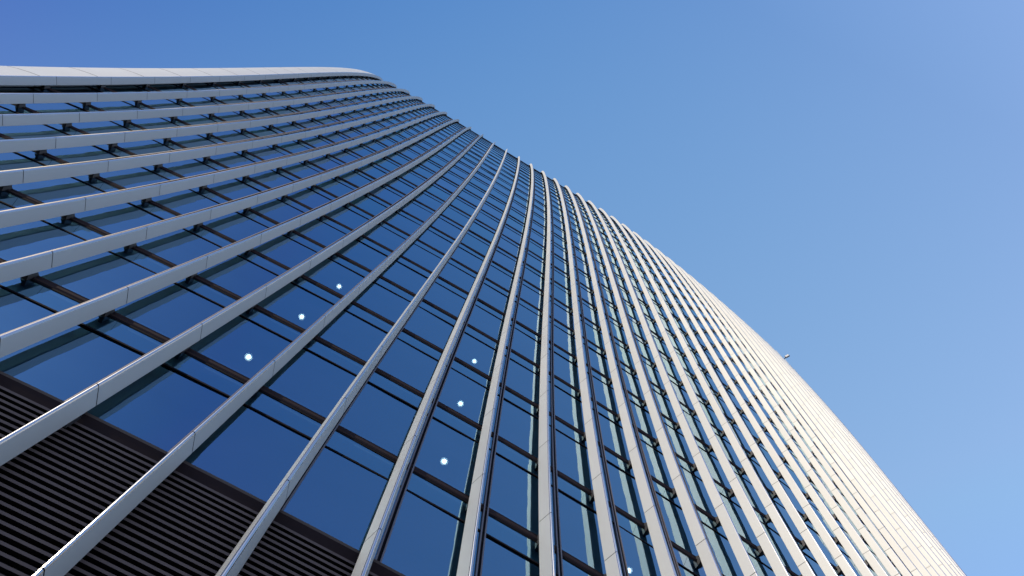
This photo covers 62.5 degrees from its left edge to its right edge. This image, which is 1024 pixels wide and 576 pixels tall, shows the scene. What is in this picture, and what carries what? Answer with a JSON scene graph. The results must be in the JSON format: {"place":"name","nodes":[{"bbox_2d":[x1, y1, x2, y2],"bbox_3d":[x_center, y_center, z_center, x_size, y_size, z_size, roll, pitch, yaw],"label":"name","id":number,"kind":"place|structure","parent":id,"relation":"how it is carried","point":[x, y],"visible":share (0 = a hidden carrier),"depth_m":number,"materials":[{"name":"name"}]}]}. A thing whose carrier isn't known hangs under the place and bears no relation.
{"place":"outdoors","nodes":[
{"label":"outdoors","id":0,"kind":"place"},
{"bbox_2d":[0,0,1023,575],"label":"sky","id":1,"kind":"structure","parent":0,"point":[846,177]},
{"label":"pavement","id":2,"kind":"structure","parent":0,"visible":0},
{"bbox_2d":[0,66,966,575],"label":"office tower","id":3,"kind":"structure","parent":2,"relation":"on","point":[304,322],"depth_m":22.65,"materials":[{"name":"grey metal"}]},
{"bbox_2d":[0,104,33,113],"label":"window","id":4,"kind":"structure","parent":3,"relation":"in","point":[4,108],"depth_m":26.23,"materials":[{"name":"blue glass"}]},
{"bbox_2d":[0,191,33,210],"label":"window","id":5,"kind":"structure","parent":3,"relation":"in","point":[8,201],"depth_m":18.80,"materials":[{"name":"blue glass"}]},
{"bbox_2d":[0,86,53,92],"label":"window","id":6,"kind":"structure","parent":3,"relation":"in","point":[34,89],"depth_m":29.24,"materials":[{"name":"black glass"}]},
{"bbox_2d":[0,151,60,170],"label":"window","id":7,"kind":"structure","parent":3,"relation":"in","point":[25,159],"depth_m":21.95,"materials":[{"name":"blue glass"}]},
{"bbox_2d":[0,278,79,333],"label":"window","id":8,"kind":"structure","parent":3,"relation":"in","point":[23,302],"depth_m":14.61,"materials":[{"name":"blue glass"}]},
{"bbox_2d":[0,124,83,138],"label":"window","id":9,"kind":"structure","parent":3,"relation":"in","point":[45,130],"depth_m":25.07,"materials":[{"name":"blue glass"}]},
{"bbox_2d":[0,216,102,260],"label":"window","id":10,"kind":"structure","parent":3,"relation":"in","point":[27,239],"depth_m":17.59,"materials":[{"name":"blue glass"}]},
{"bbox_2d":[26,102,99,112],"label":"window","id":11,"kind":"structure","parent":3,"relation":"in","point":[40,107],"depth_m":28.88,"materials":[{"name":"blue glass"}]},
{"bbox_2d":[12,175,118,202],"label":"window","id":12,"kind":"structure","parent":3,"relation":"in","point":[47,191],"depth_m":21.16,"materials":[{"name":"blue glass"}]},
{"bbox_2d":[0,315,161,400],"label":"window","id":13,"kind":"structure","parent":3,"relation":"in","point":[63,364],"depth_m":13.59,"materials":[{"name":"blue glass"}]},
{"bbox_2d":[50,86,112,92],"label":"window","id":14,"kind":"structure","parent":3,"relation":"in","point":[63,89],"depth_m":32.78,"materials":[{"name":"black glass"}]},
{"bbox_2d":[47,144,130,162],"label":"window","id":15,"kind":"structure","parent":3,"relation":"in","point":[94,152],"depth_m":25.08,"materials":[{"name":"blue glass"}]},
{"bbox_2d":[38,247,169,299],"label":"window","id":16,"kind":"structure","parent":3,"relation":"in","point":[92,277],"depth_m":17.33,"materials":[{"name":"blue glass"}]},
{"bbox_2d":[72,120,141,133],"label":"window","id":17,"kind":"structure","parent":3,"relation":"in","point":[118,125],"depth_m":28.93,"materials":[{"name":"blue glass"}]},
{"bbox_2d":[91,101,150,110],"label":"window","id":18,"kind":"structure","parent":3,"relation":"in","point":[111,105],"depth_m":32.83,"materials":[{"name":"blue glass"}]},
{"bbox_2d":[75,200,175,233],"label":"window","id":19,"kind":"structure","parent":3,"relation":"in","point":[125,216],"depth_m":21.26,"materials":[{"name":"blue glass"}]},
{"bbox_2d":[100,165,179,188],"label":"window","id":20,"kind":"structure","parent":3,"relation":"in","point":[140,176],"depth_m":25.13,"materials":[{"name":"blue glass"}]},
{"bbox_2d":[118,139,182,154],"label":"window","id":21,"kind":"structure","parent":3,"relation":"in","point":[155,145],"depth_m":29.01,"materials":[{"name":"blue glass"}]},
{"bbox_2d":[131,117,186,128],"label":"window","id":22,"kind":"structure","parent":3,"relation":"in","point":[163,122],"depth_m":32.85,"materials":[{"name":"blue glass"}]},
{"bbox_2d":[87,353,243,451],"bbox_3d":[-5.677,1.755,13.907,1.646,3.519,0.255,28,-84,-4],"label":"window","id":23,"kind":"structure","parent":3,"relation":"in","point":[164,405],"depth_m":13.68,"materials":[{"name":"blue glass"}]},
{"bbox_2d":[115,277,236,338],"bbox_3d":[-7.071,0.292,17.657,1.654,3.699,0.290,26,-84,-3],"label":"window","id":24,"kind":"structure","parent":3,"relation":"in","point":[175,308],"depth_m":17.44,"materials":[{"name":"blue glass"}]},
{"bbox_2d":[137,225,231,264],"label":"window","id":25,"kind":"structure","parent":3,"relation":"in","point":[178,247],"depth_m":21.34,"materials":[{"name":"blue glass"}]},
{"bbox_2d":[152,187,227,214],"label":"window","id":26,"kind":"structure","parent":3,"relation":"in","point":[194,199],"depth_m":25.22,"materials":[{"name":"blue glass"}]},
{"bbox_2d":[163,158,225,176],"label":"window","id":27,"kind":"structure","parent":3,"relation":"in","point":[192,167],"depth_m":29.10,"materials":[{"name":"blue glass"}]},
{"bbox_2d":[171,134,223,147],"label":"window","id":28,"kind":"structure","parent":3,"relation":"in","point":[190,141],"depth_m":32.96,"materials":[{"name":"blue glass"}]},
{"bbox_2d":[210,151,260,167],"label":"window","id":29,"kind":"structure","parent":3,"relation":"in","point":[239,158],"depth_m":33.07,"materials":[{"name":"blue glass"}]},
{"bbox_2d":[207,177,267,199],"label":"window","id":30,"kind":"structure","parent":3,"relation":"in","point":[240,187],"depth_m":29.21,"materials":[{"name":"blue glass"}]},
{"bbox_2d":[203,209,275,240],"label":"window","id":31,"kind":"structure","parent":3,"relation":"in","point":[241,224],"depth_m":25.32,"materials":[{"name":"blue glass"}]},
{"bbox_2d":[197,251,286,296],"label":"window","id":32,"kind":"structure","parent":3,"relation":"in","point":[241,274],"depth_m":21.45,"materials":[{"name":"blue glass"}]},
{"bbox_2d":[190,309,301,378],"bbox_3d":[-5.607,1.046,17.760,1.653,3.699,0.313,28,-84,-4],"label":"window","id":33,"kind":"structure","parent":3,"relation":"in","point":[248,342],"depth_m":17.55,"materials":[{"name":"blue glass"}]},
{"bbox_2d":[185,391,321,501],"bbox_3d":[-4.176,2.550,14.015,1.765,3.518,0.241,28,-84,-4],"label":"window","id":34,"kind":"structure","parent":3,"relation":"in","point":[256,447],"depth_m":13.78,"materials":[{"name":"blue glass"}]},
{"bbox_2d":[249,168,299,187],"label":"window","id":35,"kind":"structure","parent":3,"relation":"in","point":[273,178],"depth_m":33.15,"materials":[{"name":"blue glass"}]},
{"bbox_2d":[251,196,309,222],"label":"window","id":36,"kind":"structure","parent":3,"relation":"in","point":[281,209],"depth_m":29.28,"materials":[{"name":"blue glass"}]},
{"bbox_2d":[254,232,323,267],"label":"window","id":37,"kind":"structure","parent":3,"relation":"in","point":[289,249],"depth_m":25.43,"materials":[{"name":"blue glass"}]},
{"bbox_2d":[257,278,339,328],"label":"window","id":38,"kind":"structure","parent":3,"relation":"in","point":[300,302],"depth_m":21.54,"materials":[{"name":"blue glass"}]},
{"bbox_2d":[288,186,335,208],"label":"window","id":39,"kind":"structure","parent":3,"relation":"in","point":[310,196],"depth_m":33.25,"materials":[{"name":"blue glass"}]},
{"bbox_2d":[264,339,363,417],"bbox_3d":[-4.098,1.853,17.869,1.776,3.698,0.296,28,-84,-4],"label":"window","id":40,"kind":"structure","parent":3,"relation":"in","point":[317,377],"depth_m":17.66,"materials":[{"name":"blue glass"}]},
{"bbox_2d":[294,216,350,246],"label":"window","id":41,"kind":"structure","parent":3,"relation":"in","point":[322,230],"depth_m":29.38,"materials":[{"name":"blue glass"}]},
{"bbox_2d":[303,254,368,295],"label":"window","id":42,"kind":"structure","parent":3,"relation":"in","point":[336,273],"depth_m":25.51,"materials":[{"name":"blue glass"}]},
{"bbox_2d":[283,431,406,558],"bbox_3d":[-2.677,3.353,14.124,1.643,3.519,0.242,28,-84,-4],"label":"window","id":43,"kind":"structure","parent":3,"relation":"in","point":[341,495],"depth_m":13.86,"materials":[{"name":"blue glass"}]},
{"bbox_2d":[326,204,372,228],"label":"window","id":44,"kind":"structure","parent":3,"relation":"in","point":[348,215],"depth_m":33.34,"materials":[{"name":"blue glass"}]},
{"bbox_2d":[317,304,392,361],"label":"window","id":45,"kind":"structure","parent":3,"relation":"in","point":[354,330],"depth_m":21.64,"materials":[{"name":"blue glass"}]},
{"bbox_2d":[337,236,390,270],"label":"window","id":46,"kind":"structure","parent":3,"relation":"in","point":[361,250],"depth_m":29.51,"materials":[{"name":"blue glass"}]},
{"bbox_2d":[353,277,413,322],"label":"window","id":47,"kind":"structure","parent":3,"relation":"in","point":[381,297],"depth_m":25.62,"materials":[{"name":"blue glass"}]},
{"bbox_2d":[363,222,408,250],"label":"window","id":48,"kind":"structure","parent":3,"relation":"in","point":[382,233],"depth_m":33.44,"materials":[{"name":"blue glass"}]},
{"bbox_2d":[340,372,431,462],"bbox_3d":[-2.599,2.678,17.981,1.653,3.698,0.297,28,-84,-4],"label":"window","id":49,"kind":"structure","parent":3,"relation":"in","point":[384,412],"depth_m":17.77,"materials":[{"name":"blue glass"}]},
{"bbox_2d":[384,210,422,234],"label":"window","id":50,"kind":"structure","parent":3,"relation":"in","point":[398,219],"depth_m":37.39,"materials":[{"name":"blue glass"}]},
{"bbox_2d":[380,256,430,293],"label":"window","id":51,"kind":"structure","parent":3,"relation":"in","point":[402,272],"depth_m":29.62,"materials":[{"name":"blue glass"}]},
{"bbox_2d":[377,332,449,397],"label":"window","id":52,"kind":"structure","parent":3,"relation":"in","point":[409,360],"depth_m":21.75,"materials":[{"name":"blue glass"}]},
{"bbox_2d":[401,240,443,271],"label":"window","id":53,"kind":"structure","parent":3,"relation":"in","point":[417,252],"depth_m":33.53,"materials":[{"name":"blue glass"}]},
{"bbox_2d":[382,473,482,575],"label":"window","id":54,"kind":"structure","parent":3,"relation":"in","point":[426,537],"depth_m":14.15,"materials":[{"name":"blue glass"}]},
{"bbox_2d":[404,302,462,353],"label":"window","id":55,"kind":"structure","parent":3,"relation":"in","point":[434,326],"depth_m":25.73,"materials":[{"name":"blue glass"}]},
{"bbox_2d":[417,226,453,253],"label":"window","id":56,"kind":"structure","parent":3,"relation":"in","point":[430,236],"depth_m":37.54,"materials":[{"name":"blue glass"}]},
{"bbox_2d":[424,278,473,320],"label":"window","id":57,"kind":"structure","parent":3,"relation":"in","point":[445,296],"depth_m":29.68,"materials":[{"name":"blue glass"}]},
{"bbox_2d":[415,406,493,503],"bbox_3d":[-1.166,3.491,18.090,1.653,3.699,0.269,30,-85,-4],"label":"window","id":58,"kind":"structure","parent":3,"relation":"in","point":[448,452],"depth_m":17.86,"materials":[{"name":"blue glass"}]},
{"bbox_2d":[439,259,481,294],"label":"window","id":59,"kind":"structure","parent":3,"relation":"in","point":[453,272],"depth_m":33.66,"materials":[{"name":"blue glass"}]},
{"bbox_2d":[452,244,488,275],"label":"window","id":60,"kind":"structure","parent":3,"relation":"in","point":[462,254],"depth_m":37.60,"materials":[{"name":"blue glass"}]},
{"bbox_2d":[439,361,501,431],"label":"window","id":61,"kind":"structure","parent":3,"relation":"in","point":[464,391],"depth_m":21.86,"materials":[{"name":"blue glass"}]},
{"bbox_2d":[454,326,506,382],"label":"window","id":62,"kind":"structure","parent":3,"relation":"in","point":[474,349],"depth_m":25.84,"materials":[{"name":"blue glass"}]},
{"bbox_2d":[468,301,512,345],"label":"window","id":63,"kind":"structure","parent":3,"relation":"in","point":[483,318],"depth_m":29.81,"materials":[{"name":"blue glass"}]},
{"bbox_2d":[478,279,517,317],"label":"window","id":64,"kind":"structure","parent":3,"relation":"in","point":[490,293],"depth_m":33.80,"materials":[{"name":"blue glass"}]},
{"bbox_2d":[486,262,520,295],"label":"window","id":65,"kind":"structure","parent":3,"relation":"in","point":[497,274],"depth_m":37.72,"materials":[{"name":"blue glass"}]},
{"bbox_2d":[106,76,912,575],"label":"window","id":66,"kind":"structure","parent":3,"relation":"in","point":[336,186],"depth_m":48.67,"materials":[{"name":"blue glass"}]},
{"bbox_2d":[482,516,557,575],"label":"window","id":67,"kind":"structure","parent":3,"relation":"in","point":[507,552],"depth_m":15.18,"materials":[{"name":"blue glass"}]},
{"bbox_2d":[489,441,555,545],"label":"window","id":68,"kind":"structure","parent":3,"relation":"in","point":[514,490],"depth_m":17.97,"materials":[{"name":"blue glass"}]},
{"bbox_2d":[498,390,551,465],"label":"window","id":69,"kind":"structure","parent":3,"relation":"in","point":[519,422],"depth_m":21.98,"materials":[{"name":"blue glass"}]},
{"bbox_2d":[506,352,550,411],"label":"window","id":70,"kind":"structure","parent":3,"relation":"in","point":[523,377],"depth_m":25.97,"materials":[{"name":"blue glass"}]},
{"bbox_2d":[511,323,550,371],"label":"window","id":71,"kind":"structure","parent":3,"relation":"in","point":[526,343],"depth_m":29.91,"materials":[{"name":"blue glass"}]},
{"bbox_2d":[516,300,550,340],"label":"window","id":72,"kind":"structure","parent":3,"relation":"in","point":[527,315],"depth_m":33.88,"materials":[{"name":"blue glass"}]},
{"bbox_2d":[552,321,587,363],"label":"window","id":73,"kind":"structure","parent":3,"relation":"in","point":[564,338],"depth_m":34.00,"materials":[{"name":"blue glass"}]},
{"bbox_2d":[552,346,591,396],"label":"window","id":74,"kind":"structure","parent":3,"relation":"in","point":[565,366],"depth_m":30.08,"materials":[{"name":"blue glass"}]},
{"bbox_2d":[552,378,598,441],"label":"window","id":75,"kind":"structure","parent":3,"relation":"in","point":[568,402],"depth_m":26.11,"materials":[{"name":"blue glass"}]},
{"bbox_2d":[553,420,609,501],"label":"window","id":76,"kind":"structure","parent":3,"relation":"in","point":[571,447],"depth_m":22.09,"materials":[{"name":"blue glass"}]},
{"bbox_2d":[555,477,623,575],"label":"window","id":77,"kind":"structure","parent":3,"relation":"in","point":[580,533],"depth_m":18.11,"materials":[{"name":"blue glass"}]},
{"bbox_2d":[587,341,622,386],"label":"window","id":78,"kind":"structure","parent":3,"relation":"in","point":[598,359],"depth_m":34.16,"materials":[{"name":"blue glass"}]},
{"bbox_2d":[592,370,632,423],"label":"window","id":79,"kind":"structure","parent":3,"relation":"in","point":[604,389],"depth_m":30.14,"materials":[{"name":"blue glass"}]},
{"bbox_2d":[596,405,645,470],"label":"window","id":80,"kind":"structure","parent":3,"relation":"in","point":[613,436],"depth_m":26.23,"materials":[{"name":"blue glass"}]},
{"bbox_2d":[620,363,644,399],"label":"window","id":81,"kind":"structure","parent":3,"relation":"in","point":[631,379],"depth_m":34.23,"materials":[{"name":"blue glass"}]},
{"bbox_2d":[604,451,664,535],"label":"window","id":82,"kind":"structure","parent":3,"relation":"in","point":[626,496],"depth_m":22.22,"materials":[{"name":"blue glass"}]},
{"bbox_2d":[628,393,656,438],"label":"window","id":83,"kind":"structure","parent":3,"relation":"in","point":[643,420],"depth_m":30.34,"materials":[{"name":"blue glass"}]},
{"bbox_2d":[616,512,675,575],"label":"window","id":84,"kind":"structure","parent":3,"relation":"in","point":[641,560],"depth_m":18.85,"materials":[{"name":"blue glass"}]},
{"bbox_2d":[638,432,673,487],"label":"window","id":85,"kind":"structure","parent":3,"relation":"in","point":[656,463],"depth_m":26.29,"materials":[{"name":"blue glass"}]},
{"bbox_2d":[650,383,677,422],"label":"window","id":86,"kind":"structure","parent":3,"relation":"in","point":[663,401],"depth_m":34.40,"materials":[{"name":"blue glass"}]},
{"bbox_2d":[652,480,698,555],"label":"window","id":87,"kind":"structure","parent":3,"relation":"in","point":[677,527],"depth_m":22.34,"materials":[{"name":"blue glass"}]},
{"bbox_2d":[662,416,694,463],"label":"window","id":88,"kind":"structure","parent":3,"relation":"in","point":[680,446],"depth_m":30.41,"materials":[{"name":"blue glass"}]},
{"bbox_2d":[680,404,710,444],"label":"window","id":89,"kind":"structure","parent":3,"relation":"in","point":[696,427],"depth_m":34.49,"materials":[{"name":"blue glass"}]},
{"bbox_2d":[677,457,716,516],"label":"window","id":90,"kind":"structure","parent":3,"relation":"in","point":[699,494],"depth_m":26.44,"materials":[{"name":"blue glass"}]},
{"bbox_2d":[695,439,731,488],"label":"window","id":91,"kind":"structure","parent":3,"relation":"in","point":[712,462],"depth_m":30.51,"materials":[{"name":"blue glass"}]},
{"bbox_2d":[697,510,743,575],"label":"window","id":92,"kind":"structure","parent":3,"relation":"in","point":[725,557],"depth_m":22.65,"materials":[{"name":"blue glass"}]},
{"bbox_2d":[712,427,742,467],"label":"window","id":93,"kind":"structure","parent":3,"relation":"in","point":[725,443],"depth_m":34.68,"materials":[{"name":"blue glass"}]},
{"bbox_2d":[715,483,759,545],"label":"window","id":94,"kind":"structure","parent":3,"relation":"in","point":[734,509],"depth_m":26.57,"materials":[{"name":"blue glass"}]},
{"bbox_2d":[731,465,767,514],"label":"window","id":95,"kind":"structure","parent":3,"relation":"in","point":[745,482],"depth_m":30.68,"materials":[{"name":"blue glass"}]},
{"bbox_2d":[743,449,773,490],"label":"window","id":96,"kind":"structure","parent":3,"relation":"in","point":[755,464],"depth_m":34.78,"materials":[{"name":"blue glass"}]},
{"bbox_2d":[742,541,775,575],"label":"window","id":97,"kind":"structure","parent":3,"relation":"in","point":[760,562],"depth_m":23.71,"materials":[{"name":"blue glass"}]},
{"bbox_2d":[755,511,800,574],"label":"window","id":98,"kind":"structure","parent":3,"relation":"in","point":[781,549],"depth_m":26.74,"materials":[{"name":"blue glass"}]},
{"bbox_2d":[765,489,802,539],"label":"window","id":99,"kind":"structure","parent":3,"relation":"in","point":[778,504],"depth_m":30.79,"materials":[{"name":"blue glass"}]},
{"bbox_2d":[774,473,804,513],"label":"window","id":100,"kind":"structure","parent":3,"relation":"in","point":[787,489],"depth_m":34.96,"materials":[{"name":"blue glass"}]},
{"bbox_2d":[795,540,824,575],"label":"window","id":101,"kind":"structure","parent":3,"relation":"in","point":[807,554],"depth_m":27.72,"materials":[{"name":"blue glass"}]},
{"bbox_2d":[799,514,837,565],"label":"window","id":102,"kind":"structure","parent":3,"relation":"in","point":[810,526],"depth_m":31.03,"materials":[{"name":"blue glass"}]},
{"bbox_2d":[834,541,861,575],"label":"window","id":103,"kind":"structure","parent":3,"relation":"in","point":[841,548],"depth_m":31.70,"materials":[{"name":"blue glass"}]}
]}

